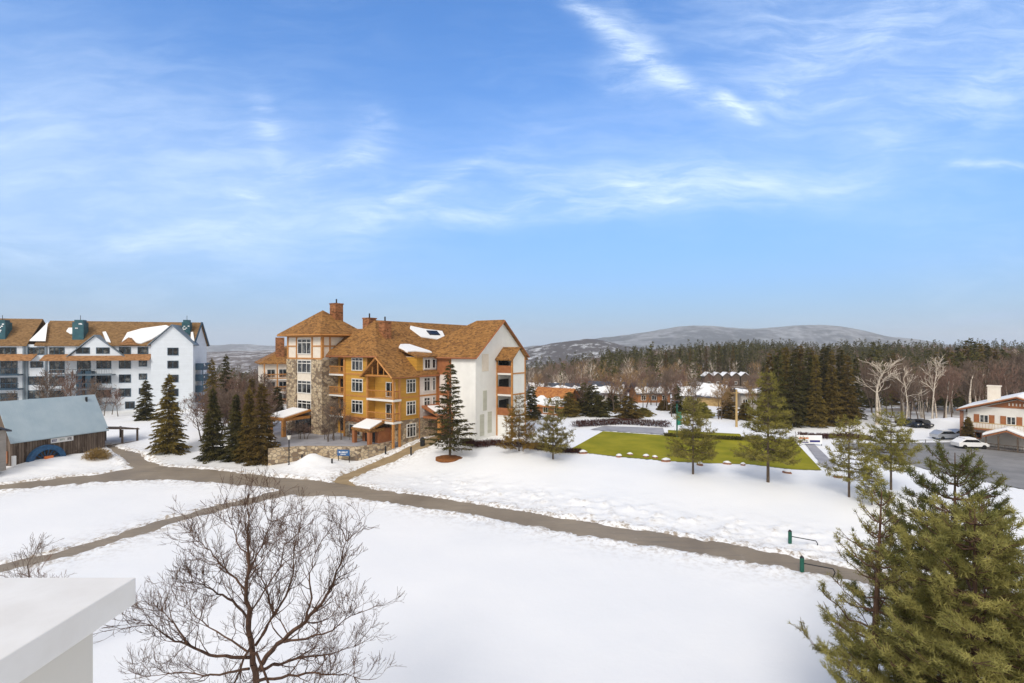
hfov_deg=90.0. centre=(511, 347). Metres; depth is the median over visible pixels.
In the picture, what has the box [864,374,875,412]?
bare tree
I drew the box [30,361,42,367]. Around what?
window
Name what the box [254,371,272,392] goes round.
bare tree
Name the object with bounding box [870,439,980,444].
guard rail
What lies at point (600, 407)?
evergreen tree
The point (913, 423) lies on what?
parked car
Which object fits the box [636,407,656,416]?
evergreen tree
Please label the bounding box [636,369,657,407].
bare tree
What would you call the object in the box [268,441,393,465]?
retaining wall
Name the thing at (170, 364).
window
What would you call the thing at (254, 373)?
bare tree
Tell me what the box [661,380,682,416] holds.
bare tree
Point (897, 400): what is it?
spruce tree
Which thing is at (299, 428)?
bare tree
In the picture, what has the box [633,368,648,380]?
bare tree
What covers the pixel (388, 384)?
balcony door
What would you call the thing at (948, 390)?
bare tree
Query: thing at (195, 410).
bare tree
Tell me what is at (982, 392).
bare tree
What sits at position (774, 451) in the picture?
pine tree
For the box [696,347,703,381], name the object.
spruce tree
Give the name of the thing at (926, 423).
parked car
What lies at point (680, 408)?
evergreen tree
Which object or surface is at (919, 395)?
bare tree
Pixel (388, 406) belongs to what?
balcony door
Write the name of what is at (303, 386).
window
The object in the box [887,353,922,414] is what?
bare tree
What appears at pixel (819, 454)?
lawn walk
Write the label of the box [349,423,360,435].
window
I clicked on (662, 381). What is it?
bare tree
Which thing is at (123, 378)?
window
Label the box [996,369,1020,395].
bare tree
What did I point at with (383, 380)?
lodge
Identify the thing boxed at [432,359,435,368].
window
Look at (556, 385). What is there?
house
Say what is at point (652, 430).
terrace pavement
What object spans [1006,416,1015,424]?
window
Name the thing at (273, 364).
annex building
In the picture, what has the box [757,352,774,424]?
spruce tree
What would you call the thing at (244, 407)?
bare tree
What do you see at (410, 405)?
window
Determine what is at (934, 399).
bare tree
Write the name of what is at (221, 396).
bare tree
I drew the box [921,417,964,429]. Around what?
snow bank
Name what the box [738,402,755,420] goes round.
evergreen tree
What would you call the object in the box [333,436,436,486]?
entrance path
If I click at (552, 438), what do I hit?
pine tree
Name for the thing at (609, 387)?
bare tree
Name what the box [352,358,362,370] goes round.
window
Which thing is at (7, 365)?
window
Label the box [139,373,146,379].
window
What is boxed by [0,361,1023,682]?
ground
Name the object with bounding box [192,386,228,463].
spruce tree
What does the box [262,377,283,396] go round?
bare tree
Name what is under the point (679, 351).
spruce tree
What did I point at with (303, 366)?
window
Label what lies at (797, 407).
spruce tree
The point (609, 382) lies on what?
bare tree
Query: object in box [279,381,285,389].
window
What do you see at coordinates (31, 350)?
window
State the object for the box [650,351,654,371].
spruce tree
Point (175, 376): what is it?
window
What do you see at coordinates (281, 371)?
window
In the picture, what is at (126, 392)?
window
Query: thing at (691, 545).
path
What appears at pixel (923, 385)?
bare tree
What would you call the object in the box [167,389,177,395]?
window
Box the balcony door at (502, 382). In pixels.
[499,379,508,386]
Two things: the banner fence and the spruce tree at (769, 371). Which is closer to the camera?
the banner fence
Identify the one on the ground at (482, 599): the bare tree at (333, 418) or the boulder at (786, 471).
the boulder at (786, 471)
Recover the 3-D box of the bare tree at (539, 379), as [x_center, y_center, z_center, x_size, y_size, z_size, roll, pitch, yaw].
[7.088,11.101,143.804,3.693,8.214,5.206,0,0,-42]
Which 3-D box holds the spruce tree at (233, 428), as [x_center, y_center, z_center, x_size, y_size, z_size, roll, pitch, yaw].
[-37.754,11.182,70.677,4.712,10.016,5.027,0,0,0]
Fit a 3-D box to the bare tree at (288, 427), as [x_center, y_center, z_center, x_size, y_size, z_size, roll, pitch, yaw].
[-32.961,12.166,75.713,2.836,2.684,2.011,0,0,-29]
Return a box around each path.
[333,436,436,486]
[350,488,1018,604]
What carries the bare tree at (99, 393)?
on the ground at (482, 599)
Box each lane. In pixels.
[0,466,369,496]
[105,445,178,476]
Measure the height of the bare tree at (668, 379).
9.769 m
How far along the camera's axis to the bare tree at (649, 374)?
141.33 m
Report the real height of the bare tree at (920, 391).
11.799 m
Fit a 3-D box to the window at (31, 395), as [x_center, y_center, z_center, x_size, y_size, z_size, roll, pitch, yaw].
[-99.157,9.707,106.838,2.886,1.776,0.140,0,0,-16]
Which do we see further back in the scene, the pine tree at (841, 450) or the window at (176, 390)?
the window at (176, 390)
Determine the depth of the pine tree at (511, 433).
67.86 m
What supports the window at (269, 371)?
in the annex building at (273, 364)
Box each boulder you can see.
[579,450,587,453]
[661,458,670,461]
[782,469,791,473]
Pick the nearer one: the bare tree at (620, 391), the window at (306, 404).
the window at (306, 404)
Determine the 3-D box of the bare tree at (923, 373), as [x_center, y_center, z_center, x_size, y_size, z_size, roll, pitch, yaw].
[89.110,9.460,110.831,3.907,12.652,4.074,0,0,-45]
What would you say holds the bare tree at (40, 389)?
on the ground at (482, 599)
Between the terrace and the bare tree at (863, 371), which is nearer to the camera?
the terrace
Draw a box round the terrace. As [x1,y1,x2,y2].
[273,423,397,446]
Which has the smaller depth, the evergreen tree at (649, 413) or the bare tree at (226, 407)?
the bare tree at (226, 407)
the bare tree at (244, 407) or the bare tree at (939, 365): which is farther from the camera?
the bare tree at (939, 365)
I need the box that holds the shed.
[0,427,11,470]
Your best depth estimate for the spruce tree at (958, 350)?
145.90 m
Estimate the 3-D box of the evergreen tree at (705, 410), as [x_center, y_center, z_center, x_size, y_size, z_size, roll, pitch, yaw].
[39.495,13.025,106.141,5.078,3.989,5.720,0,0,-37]
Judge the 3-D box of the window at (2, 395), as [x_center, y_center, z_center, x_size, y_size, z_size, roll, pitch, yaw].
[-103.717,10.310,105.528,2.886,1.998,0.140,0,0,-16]
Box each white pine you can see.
[787,485,948,682]
[816,491,1023,682]
[837,439,1023,679]
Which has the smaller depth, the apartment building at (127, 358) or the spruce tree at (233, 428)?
the spruce tree at (233, 428)
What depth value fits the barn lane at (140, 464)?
67.41 m
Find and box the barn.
[0,394,139,466]
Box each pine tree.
[495,394,538,451]
[529,396,576,458]
[663,397,719,473]
[729,371,807,482]
[816,414,876,496]
[854,463,890,504]
[865,408,926,489]
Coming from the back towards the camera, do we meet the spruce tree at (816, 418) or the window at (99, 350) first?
the window at (99, 350)
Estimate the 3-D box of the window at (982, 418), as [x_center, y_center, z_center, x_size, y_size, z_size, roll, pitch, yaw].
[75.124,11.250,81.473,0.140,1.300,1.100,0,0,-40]
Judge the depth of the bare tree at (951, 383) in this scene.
121.08 m
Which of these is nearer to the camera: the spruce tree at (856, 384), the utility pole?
the utility pole
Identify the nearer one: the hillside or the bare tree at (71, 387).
the bare tree at (71, 387)
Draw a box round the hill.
[524,339,665,368]
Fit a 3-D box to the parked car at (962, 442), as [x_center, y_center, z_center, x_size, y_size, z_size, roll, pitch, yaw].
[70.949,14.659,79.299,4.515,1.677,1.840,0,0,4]
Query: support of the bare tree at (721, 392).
on the ground at (482, 599)
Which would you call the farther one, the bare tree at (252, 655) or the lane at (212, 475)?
the lane at (212, 475)
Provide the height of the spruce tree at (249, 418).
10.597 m
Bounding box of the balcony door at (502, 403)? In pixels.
[499,399,508,407]
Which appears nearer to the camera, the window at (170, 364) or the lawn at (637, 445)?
the lawn at (637, 445)
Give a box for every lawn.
[573,431,820,469]
[668,430,740,436]
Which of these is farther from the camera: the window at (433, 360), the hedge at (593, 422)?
the hedge at (593, 422)
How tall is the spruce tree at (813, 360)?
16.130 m
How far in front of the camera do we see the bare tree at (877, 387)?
103.33 m
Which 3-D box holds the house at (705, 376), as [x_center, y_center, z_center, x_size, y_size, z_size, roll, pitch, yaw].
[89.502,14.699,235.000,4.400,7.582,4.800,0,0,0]
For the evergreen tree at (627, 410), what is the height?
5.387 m
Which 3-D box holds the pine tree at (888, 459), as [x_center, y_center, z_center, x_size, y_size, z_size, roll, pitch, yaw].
[38.224,10.335,51.645,6.152,8.707,5.253,0,0,-30]
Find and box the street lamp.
[287,433,290,464]
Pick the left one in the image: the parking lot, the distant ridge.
the distant ridge
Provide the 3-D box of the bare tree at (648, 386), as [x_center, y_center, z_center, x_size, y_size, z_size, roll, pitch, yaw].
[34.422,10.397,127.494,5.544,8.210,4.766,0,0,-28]
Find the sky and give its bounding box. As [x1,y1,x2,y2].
[0,0,1023,347]
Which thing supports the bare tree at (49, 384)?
on the ground at (482, 599)
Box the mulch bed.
[436,455,461,462]
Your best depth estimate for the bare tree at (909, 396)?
111.42 m
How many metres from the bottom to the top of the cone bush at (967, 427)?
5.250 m
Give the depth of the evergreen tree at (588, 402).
107.30 m
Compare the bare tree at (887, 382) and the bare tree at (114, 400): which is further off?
the bare tree at (887, 382)
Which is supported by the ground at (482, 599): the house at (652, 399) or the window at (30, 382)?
the house at (652, 399)
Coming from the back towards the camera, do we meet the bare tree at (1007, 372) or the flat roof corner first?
the bare tree at (1007, 372)
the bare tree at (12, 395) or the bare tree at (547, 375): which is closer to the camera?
the bare tree at (12, 395)
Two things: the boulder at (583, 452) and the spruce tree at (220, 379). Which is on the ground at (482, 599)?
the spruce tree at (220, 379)
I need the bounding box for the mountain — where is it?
[524,325,961,353]
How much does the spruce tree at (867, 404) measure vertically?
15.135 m
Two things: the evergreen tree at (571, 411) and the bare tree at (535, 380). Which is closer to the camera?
the evergreen tree at (571, 411)
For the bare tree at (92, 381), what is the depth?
106.29 m
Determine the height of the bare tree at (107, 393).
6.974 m
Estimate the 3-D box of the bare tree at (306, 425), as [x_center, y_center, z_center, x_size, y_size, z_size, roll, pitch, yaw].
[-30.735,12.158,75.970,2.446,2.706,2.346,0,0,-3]
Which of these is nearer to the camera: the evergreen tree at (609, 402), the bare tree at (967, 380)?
the evergreen tree at (609, 402)
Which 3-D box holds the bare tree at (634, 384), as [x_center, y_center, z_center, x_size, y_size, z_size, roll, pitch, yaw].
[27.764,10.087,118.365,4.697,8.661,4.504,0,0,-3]
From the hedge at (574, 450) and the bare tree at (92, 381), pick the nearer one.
the hedge at (574, 450)
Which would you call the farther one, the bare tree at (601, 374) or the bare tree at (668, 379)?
the bare tree at (601, 374)
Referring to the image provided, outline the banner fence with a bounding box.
[795,435,821,445]
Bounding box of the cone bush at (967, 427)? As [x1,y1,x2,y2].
[959,416,976,437]
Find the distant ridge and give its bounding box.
[207,344,286,351]
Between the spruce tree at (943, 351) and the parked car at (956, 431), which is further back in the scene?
the spruce tree at (943, 351)
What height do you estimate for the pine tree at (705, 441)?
9.320 m
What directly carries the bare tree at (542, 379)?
on the ground at (482, 599)
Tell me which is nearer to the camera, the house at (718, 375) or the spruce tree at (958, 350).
the spruce tree at (958, 350)
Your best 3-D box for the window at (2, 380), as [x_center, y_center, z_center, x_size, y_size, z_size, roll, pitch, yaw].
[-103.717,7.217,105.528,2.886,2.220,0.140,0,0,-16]
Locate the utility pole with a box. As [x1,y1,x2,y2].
[735,390,737,426]
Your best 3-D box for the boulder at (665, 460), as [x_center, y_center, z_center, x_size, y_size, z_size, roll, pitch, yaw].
[19.221,14.032,63.905,1.276,0.723,0.910,0,0,-12]
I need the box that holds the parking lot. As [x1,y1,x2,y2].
[836,442,1023,488]
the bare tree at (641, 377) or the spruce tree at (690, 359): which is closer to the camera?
the bare tree at (641, 377)
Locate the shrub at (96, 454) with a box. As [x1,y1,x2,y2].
[81,448,114,460]
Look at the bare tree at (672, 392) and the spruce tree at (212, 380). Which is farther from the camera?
the bare tree at (672, 392)
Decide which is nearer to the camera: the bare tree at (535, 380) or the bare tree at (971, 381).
the bare tree at (971, 381)
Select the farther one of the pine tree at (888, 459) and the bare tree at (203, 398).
the bare tree at (203, 398)
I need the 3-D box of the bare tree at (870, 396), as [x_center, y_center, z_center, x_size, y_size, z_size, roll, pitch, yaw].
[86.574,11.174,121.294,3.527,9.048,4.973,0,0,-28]
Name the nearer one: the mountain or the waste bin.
the waste bin
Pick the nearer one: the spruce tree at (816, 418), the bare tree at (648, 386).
the spruce tree at (816, 418)
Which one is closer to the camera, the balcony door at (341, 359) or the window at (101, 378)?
the balcony door at (341, 359)
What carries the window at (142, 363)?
in the apartment building at (127, 358)
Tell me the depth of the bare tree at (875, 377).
109.90 m
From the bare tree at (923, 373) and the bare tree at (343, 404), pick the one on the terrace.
the bare tree at (343, 404)
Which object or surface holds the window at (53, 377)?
in the apartment building at (127, 358)
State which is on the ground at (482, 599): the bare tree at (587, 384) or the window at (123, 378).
the bare tree at (587, 384)
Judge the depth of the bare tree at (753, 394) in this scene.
118.96 m
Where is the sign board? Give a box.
[337,450,349,462]
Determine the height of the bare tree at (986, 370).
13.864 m
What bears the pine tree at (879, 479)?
on the ground at (482, 599)
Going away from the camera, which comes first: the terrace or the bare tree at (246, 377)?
the terrace
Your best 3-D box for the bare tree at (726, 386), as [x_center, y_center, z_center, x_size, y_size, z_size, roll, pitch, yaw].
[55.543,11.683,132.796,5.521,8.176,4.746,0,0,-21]
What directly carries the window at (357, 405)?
in the lodge
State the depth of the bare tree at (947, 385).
112.84 m
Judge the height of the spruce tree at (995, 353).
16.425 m
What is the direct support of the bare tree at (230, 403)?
on the ground at (482, 599)
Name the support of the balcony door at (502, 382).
in the lodge
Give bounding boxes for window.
[0,347,16,353]
[0,361,17,373]
[0,378,17,387]
[0,393,17,400]
[28,347,44,354]
[28,376,44,384]
[28,390,44,398]
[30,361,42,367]
[49,347,64,353]
[49,361,64,372]
[49,376,64,385]
[49,391,64,397]
[76,347,89,353]
[77,361,90,370]
[96,347,109,353]
[96,361,110,368]
[96,375,110,382]
[119,347,130,353]
[119,361,130,368]
[119,374,130,382]
[119,388,130,396]
[125,401,134,408]
[138,347,147,353]
[139,360,146,366]
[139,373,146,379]
[167,348,177,354]
[167,361,177,367]
[167,375,177,381]
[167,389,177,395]
[267,369,274,377]
[279,369,285,377]
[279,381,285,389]
[297,338,310,353]
[297,360,310,372]
[297,380,310,393]
[297,399,310,412]
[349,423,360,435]
[351,400,362,413]
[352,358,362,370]
[352,378,362,391]
[406,379,415,392]
[406,401,415,414]
[407,423,415,437]
[424,359,430,368]
[424,377,429,391]
[424,397,429,411]
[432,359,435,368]
[432,377,434,390]
[975,432,981,438]
[979,414,988,422]
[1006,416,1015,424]
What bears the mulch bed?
on the ground at (482, 599)
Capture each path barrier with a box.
[788,530,817,544]
[800,556,834,577]
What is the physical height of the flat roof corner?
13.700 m
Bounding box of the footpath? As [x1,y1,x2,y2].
[0,488,311,571]
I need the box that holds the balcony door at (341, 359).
[340,358,342,371]
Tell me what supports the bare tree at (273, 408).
on the ground at (482, 599)
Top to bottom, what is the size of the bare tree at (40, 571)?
5.854 m
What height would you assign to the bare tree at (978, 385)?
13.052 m
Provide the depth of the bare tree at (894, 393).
115.41 m
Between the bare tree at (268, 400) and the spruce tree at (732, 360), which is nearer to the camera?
the bare tree at (268, 400)
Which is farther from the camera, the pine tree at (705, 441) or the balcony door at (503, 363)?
the balcony door at (503, 363)
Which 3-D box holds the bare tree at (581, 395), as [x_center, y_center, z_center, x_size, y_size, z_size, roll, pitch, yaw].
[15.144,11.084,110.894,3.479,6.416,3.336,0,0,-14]
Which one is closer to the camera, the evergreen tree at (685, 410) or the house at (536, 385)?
the evergreen tree at (685, 410)
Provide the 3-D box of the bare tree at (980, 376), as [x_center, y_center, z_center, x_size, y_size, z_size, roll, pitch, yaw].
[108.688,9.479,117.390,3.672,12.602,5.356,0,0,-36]
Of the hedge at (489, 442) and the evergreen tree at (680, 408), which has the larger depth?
the evergreen tree at (680, 408)
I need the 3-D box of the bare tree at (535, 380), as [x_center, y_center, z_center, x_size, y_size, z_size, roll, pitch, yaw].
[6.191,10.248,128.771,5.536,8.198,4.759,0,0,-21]
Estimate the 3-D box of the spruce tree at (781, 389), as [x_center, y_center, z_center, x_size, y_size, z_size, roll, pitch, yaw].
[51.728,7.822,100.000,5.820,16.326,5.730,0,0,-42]
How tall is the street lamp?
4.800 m
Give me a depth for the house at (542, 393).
109.99 m
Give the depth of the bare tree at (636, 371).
151.20 m
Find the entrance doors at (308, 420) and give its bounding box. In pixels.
[295,417,310,432]
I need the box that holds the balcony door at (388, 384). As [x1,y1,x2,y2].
[386,382,391,396]
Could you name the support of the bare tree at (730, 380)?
on the ground at (482, 599)
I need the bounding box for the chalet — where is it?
[956,385,1023,452]
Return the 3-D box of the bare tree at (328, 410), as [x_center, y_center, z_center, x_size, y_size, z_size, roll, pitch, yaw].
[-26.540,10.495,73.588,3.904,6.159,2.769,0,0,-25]
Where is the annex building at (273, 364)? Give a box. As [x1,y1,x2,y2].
[254,337,286,404]
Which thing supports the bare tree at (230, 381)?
on the ground at (482, 599)
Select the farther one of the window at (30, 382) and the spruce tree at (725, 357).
the spruce tree at (725, 357)
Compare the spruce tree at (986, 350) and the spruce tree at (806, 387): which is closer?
the spruce tree at (806, 387)
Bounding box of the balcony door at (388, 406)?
[386,403,391,418]
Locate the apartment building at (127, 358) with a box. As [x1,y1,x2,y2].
[0,315,210,410]
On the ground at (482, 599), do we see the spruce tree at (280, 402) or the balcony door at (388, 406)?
the spruce tree at (280, 402)
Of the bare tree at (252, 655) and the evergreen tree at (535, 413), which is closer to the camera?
the bare tree at (252, 655)
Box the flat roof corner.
[0,578,135,682]
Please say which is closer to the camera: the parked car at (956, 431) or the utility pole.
the parked car at (956, 431)
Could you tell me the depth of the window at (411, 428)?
74.77 m
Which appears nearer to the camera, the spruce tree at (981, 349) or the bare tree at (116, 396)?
the bare tree at (116, 396)
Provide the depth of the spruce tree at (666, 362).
264.81 m
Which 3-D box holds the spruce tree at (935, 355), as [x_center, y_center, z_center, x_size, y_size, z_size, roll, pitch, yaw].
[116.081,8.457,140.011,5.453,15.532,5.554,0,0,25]
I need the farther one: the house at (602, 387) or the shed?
the house at (602, 387)
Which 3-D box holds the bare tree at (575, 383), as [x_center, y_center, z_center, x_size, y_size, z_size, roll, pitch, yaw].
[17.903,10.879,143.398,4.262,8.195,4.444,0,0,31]
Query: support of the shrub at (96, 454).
on the ground at (482, 599)
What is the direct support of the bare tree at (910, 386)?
on the ground at (482, 599)
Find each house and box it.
[526,387,583,415]
[527,382,555,394]
[544,383,580,388]
[584,378,627,401]
[626,383,670,402]
[676,386,698,400]
[696,383,733,406]
[700,372,712,383]
[713,372,722,383]
[720,372,731,383]
[730,372,740,385]
[733,388,760,407]
[738,372,748,385]
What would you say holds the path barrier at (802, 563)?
on the ground at (482, 599)
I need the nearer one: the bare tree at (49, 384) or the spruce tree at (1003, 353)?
the bare tree at (49, 384)
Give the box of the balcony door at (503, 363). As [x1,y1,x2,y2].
[499,360,508,365]
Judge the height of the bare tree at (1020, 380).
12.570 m
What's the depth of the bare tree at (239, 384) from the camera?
100.11 m
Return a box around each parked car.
[895,418,923,427]
[915,419,933,428]
[929,429,959,439]
[948,429,959,433]
[950,436,989,448]
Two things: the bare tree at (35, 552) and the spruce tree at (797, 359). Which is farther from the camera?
the spruce tree at (797, 359)
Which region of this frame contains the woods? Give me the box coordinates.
[207,338,1023,408]
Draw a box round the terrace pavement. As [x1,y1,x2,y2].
[592,426,663,433]
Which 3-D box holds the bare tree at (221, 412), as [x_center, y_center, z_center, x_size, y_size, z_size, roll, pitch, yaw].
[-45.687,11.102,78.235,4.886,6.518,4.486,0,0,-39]
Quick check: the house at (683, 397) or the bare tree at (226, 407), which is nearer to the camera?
the bare tree at (226, 407)
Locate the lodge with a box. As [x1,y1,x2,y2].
[268,299,529,447]
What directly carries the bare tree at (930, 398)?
on the ground at (482, 599)
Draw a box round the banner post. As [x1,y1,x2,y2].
[675,401,681,436]
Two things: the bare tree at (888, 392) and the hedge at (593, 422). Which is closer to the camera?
the hedge at (593, 422)
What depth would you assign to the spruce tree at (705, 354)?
269.82 m
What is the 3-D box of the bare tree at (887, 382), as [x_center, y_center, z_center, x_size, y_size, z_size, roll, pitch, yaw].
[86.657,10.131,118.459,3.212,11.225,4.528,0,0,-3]
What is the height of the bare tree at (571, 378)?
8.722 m
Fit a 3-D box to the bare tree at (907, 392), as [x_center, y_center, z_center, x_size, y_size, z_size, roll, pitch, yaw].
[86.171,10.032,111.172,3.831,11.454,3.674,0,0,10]
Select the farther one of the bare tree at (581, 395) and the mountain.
the mountain
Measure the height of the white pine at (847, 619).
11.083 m
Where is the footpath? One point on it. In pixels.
(145, 529)
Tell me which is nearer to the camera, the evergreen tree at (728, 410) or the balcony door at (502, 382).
the balcony door at (502, 382)
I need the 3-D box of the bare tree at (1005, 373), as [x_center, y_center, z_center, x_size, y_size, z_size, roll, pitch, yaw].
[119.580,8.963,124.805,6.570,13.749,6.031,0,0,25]
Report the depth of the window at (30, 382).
106.69 m
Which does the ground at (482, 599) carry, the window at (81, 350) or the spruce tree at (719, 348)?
the spruce tree at (719, 348)
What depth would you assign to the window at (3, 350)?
105.52 m
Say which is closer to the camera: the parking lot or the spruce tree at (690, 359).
the parking lot
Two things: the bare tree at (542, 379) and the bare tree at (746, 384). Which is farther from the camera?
the bare tree at (542, 379)
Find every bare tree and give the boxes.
[0,532,75,577]
[4,389,17,400]
[17,554,68,577]
[31,375,58,396]
[37,368,75,397]
[56,361,82,395]
[56,372,85,396]
[75,378,98,395]
[85,382,106,401]
[93,463,404,682]
[100,382,114,415]
[108,388,120,414]
[109,390,124,415]
[183,392,195,413]
[183,399,207,441]
[189,388,213,411]
[194,400,229,424]
[201,384,230,410]
[204,391,240,433]
[217,371,236,388]
[219,387,242,404]
[221,391,245,418]
[221,399,241,423]
[224,371,243,391]
[226,374,250,395]
[234,372,257,394]
[239,398,259,425]
[241,391,278,415]
[247,368,257,384]
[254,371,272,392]
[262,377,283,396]
[266,405,279,439]
[279,421,297,433]
[292,421,305,438]
[296,421,309,438]
[303,426,314,438]
[313,400,340,441]
[322,423,338,439]
[324,399,342,439]
[331,400,350,439]
[527,373,543,389]
[532,373,540,388]
[536,370,549,386]
[543,368,553,382]
[566,372,581,384]
[567,377,582,389]
[575,386,587,406]
[576,383,593,413]
[580,374,592,383]
[591,368,607,380]
[599,368,620,410]
[599,384,620,406]
[607,375,629,401]
[617,369,631,401]
[623,373,639,398]
[624,370,638,383]
[629,379,653,401]
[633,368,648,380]
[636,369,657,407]
[639,374,659,404]
[642,365,659,381]
[647,377,661,405]
[655,369,677,410]
[655,378,670,406]
[661,368,678,396]
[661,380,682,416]
[670,370,686,395]
[676,369,692,386]
[681,381,696,400]
[684,378,706,411]
[702,368,719,382]
[707,385,730,418]
[710,382,733,418]
[715,373,737,397]
[716,378,736,396]
[742,381,758,399]
[746,386,757,405]
[748,376,762,387]
[854,360,881,412]
[855,356,904,424]
[855,357,882,403]
[863,358,892,416]
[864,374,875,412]
[865,380,884,398]
[878,369,892,414]
[880,375,901,413]
[886,354,909,406]
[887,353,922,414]
[890,368,928,416]
[897,379,921,418]
[898,369,916,405]
[898,383,910,416]
[904,370,933,418]
[908,367,933,417]
[912,364,933,418]
[913,359,936,409]
[913,367,922,417]
[915,363,942,412]
[918,364,934,410]
[920,357,947,418]
[924,366,946,418]
[924,377,937,417]
[924,380,941,410]
[927,360,951,410]
[933,358,962,416]
[934,362,966,417]
[940,363,957,417]
[941,360,984,403]
[942,363,960,412]
[945,367,961,412]
[950,361,984,411]
[956,358,980,404]
[968,379,984,401]
[969,368,994,400]
[970,363,988,401]
[971,362,995,399]
[973,356,992,398]
[978,355,1021,395]
[979,377,1000,399]
[985,358,1020,395]
[995,360,1014,388]
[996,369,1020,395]
[999,360,1023,392]
[1015,362,1023,392]
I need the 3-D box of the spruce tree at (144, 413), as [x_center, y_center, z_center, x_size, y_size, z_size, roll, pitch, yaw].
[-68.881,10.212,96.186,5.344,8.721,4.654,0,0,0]
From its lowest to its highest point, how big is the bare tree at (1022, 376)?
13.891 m
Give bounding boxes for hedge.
[458,436,544,447]
[527,446,581,452]
[571,418,671,426]
[664,432,744,439]
[795,431,876,439]
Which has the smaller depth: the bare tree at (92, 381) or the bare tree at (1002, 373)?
the bare tree at (92, 381)
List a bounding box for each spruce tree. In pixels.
[132,380,157,420]
[145,374,193,454]
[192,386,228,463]
[199,358,220,412]
[216,394,246,462]
[217,354,233,393]
[232,387,258,462]
[240,382,281,465]
[247,377,256,417]
[269,386,284,411]
[422,359,477,455]
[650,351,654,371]
[661,350,668,380]
[677,348,682,379]
[688,349,691,377]
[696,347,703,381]
[703,346,708,370]
[709,345,716,372]
[716,344,720,372]
[722,345,728,371]
[730,346,736,371]
[737,347,743,372]
[754,363,766,413]
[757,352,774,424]
[762,346,792,428]
[779,346,797,413]
[779,347,788,385]
[781,348,809,427]
[791,347,802,388]
[794,344,805,404]
[798,347,826,424]
[803,352,827,427]
[809,348,822,397]
[814,345,839,420]
[819,350,844,427]
[821,345,838,402]
[829,348,849,418]
[835,353,861,424]
[849,357,867,419]
[860,352,881,407]
[882,352,905,404]
[882,356,889,401]
[928,351,943,405]
[939,348,945,370]
[945,350,957,403]
[953,345,962,398]
[957,342,976,404]
[968,343,987,401]
[969,339,976,363]
[983,344,990,373]
[984,348,998,391]
[998,351,1008,362]
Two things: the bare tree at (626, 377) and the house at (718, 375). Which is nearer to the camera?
the bare tree at (626, 377)
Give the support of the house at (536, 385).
on the ground at (482, 599)
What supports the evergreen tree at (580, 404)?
on the ground at (482, 599)
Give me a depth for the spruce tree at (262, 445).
68.16 m
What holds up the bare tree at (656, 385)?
on the ground at (482, 599)
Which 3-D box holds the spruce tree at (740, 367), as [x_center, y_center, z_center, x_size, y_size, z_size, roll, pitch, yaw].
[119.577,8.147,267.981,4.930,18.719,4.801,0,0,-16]
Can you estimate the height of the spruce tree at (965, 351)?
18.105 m
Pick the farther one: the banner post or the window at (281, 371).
the window at (281, 371)
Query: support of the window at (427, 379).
in the lodge
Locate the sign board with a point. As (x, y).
(343, 452)
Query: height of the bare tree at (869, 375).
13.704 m
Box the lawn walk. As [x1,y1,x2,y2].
[806,444,834,468]
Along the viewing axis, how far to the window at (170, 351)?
112.35 m
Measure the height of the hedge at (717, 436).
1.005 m
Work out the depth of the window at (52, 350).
107.78 m
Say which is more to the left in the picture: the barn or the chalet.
the barn
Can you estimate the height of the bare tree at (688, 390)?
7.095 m
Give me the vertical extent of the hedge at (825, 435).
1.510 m
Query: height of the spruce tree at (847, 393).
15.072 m
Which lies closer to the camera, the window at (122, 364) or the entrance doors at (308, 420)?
the entrance doors at (308, 420)
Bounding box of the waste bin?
[420,437,424,445]
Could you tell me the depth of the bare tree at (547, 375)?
153.55 m
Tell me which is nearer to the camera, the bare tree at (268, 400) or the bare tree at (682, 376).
the bare tree at (268, 400)
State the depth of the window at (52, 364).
107.78 m
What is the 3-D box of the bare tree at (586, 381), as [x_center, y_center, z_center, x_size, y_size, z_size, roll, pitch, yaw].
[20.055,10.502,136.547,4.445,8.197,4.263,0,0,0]
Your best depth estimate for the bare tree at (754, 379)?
147.83 m
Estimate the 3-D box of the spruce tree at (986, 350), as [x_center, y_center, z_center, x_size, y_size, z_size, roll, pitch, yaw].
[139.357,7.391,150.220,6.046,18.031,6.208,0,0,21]
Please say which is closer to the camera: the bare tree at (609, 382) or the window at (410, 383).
the window at (410, 383)
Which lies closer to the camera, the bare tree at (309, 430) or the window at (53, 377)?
the bare tree at (309, 430)
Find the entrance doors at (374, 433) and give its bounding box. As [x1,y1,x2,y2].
[364,432,375,442]
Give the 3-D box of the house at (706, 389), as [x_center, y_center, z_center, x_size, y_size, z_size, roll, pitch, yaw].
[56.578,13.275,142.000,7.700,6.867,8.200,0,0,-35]
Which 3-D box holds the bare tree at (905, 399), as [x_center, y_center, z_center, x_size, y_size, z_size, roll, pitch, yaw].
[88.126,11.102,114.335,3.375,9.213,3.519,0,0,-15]
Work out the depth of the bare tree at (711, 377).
150.61 m
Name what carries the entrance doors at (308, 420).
in the lodge
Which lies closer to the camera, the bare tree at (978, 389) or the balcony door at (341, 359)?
the balcony door at (341, 359)
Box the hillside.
[207,350,274,376]
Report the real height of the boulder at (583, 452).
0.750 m
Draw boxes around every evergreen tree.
[526,386,542,419]
[555,391,581,416]
[575,387,585,413]
[580,383,587,396]
[580,384,605,416]
[588,393,611,417]
[605,393,621,411]
[611,396,646,419]
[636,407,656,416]
[656,400,670,410]
[668,386,684,413]
[681,396,698,413]
[690,402,716,418]
[716,392,740,420]
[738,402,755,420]
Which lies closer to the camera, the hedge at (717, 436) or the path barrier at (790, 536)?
the path barrier at (790, 536)
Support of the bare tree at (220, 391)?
on the ground at (482, 599)
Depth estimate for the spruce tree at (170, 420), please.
72.04 m
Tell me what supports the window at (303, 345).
in the lodge

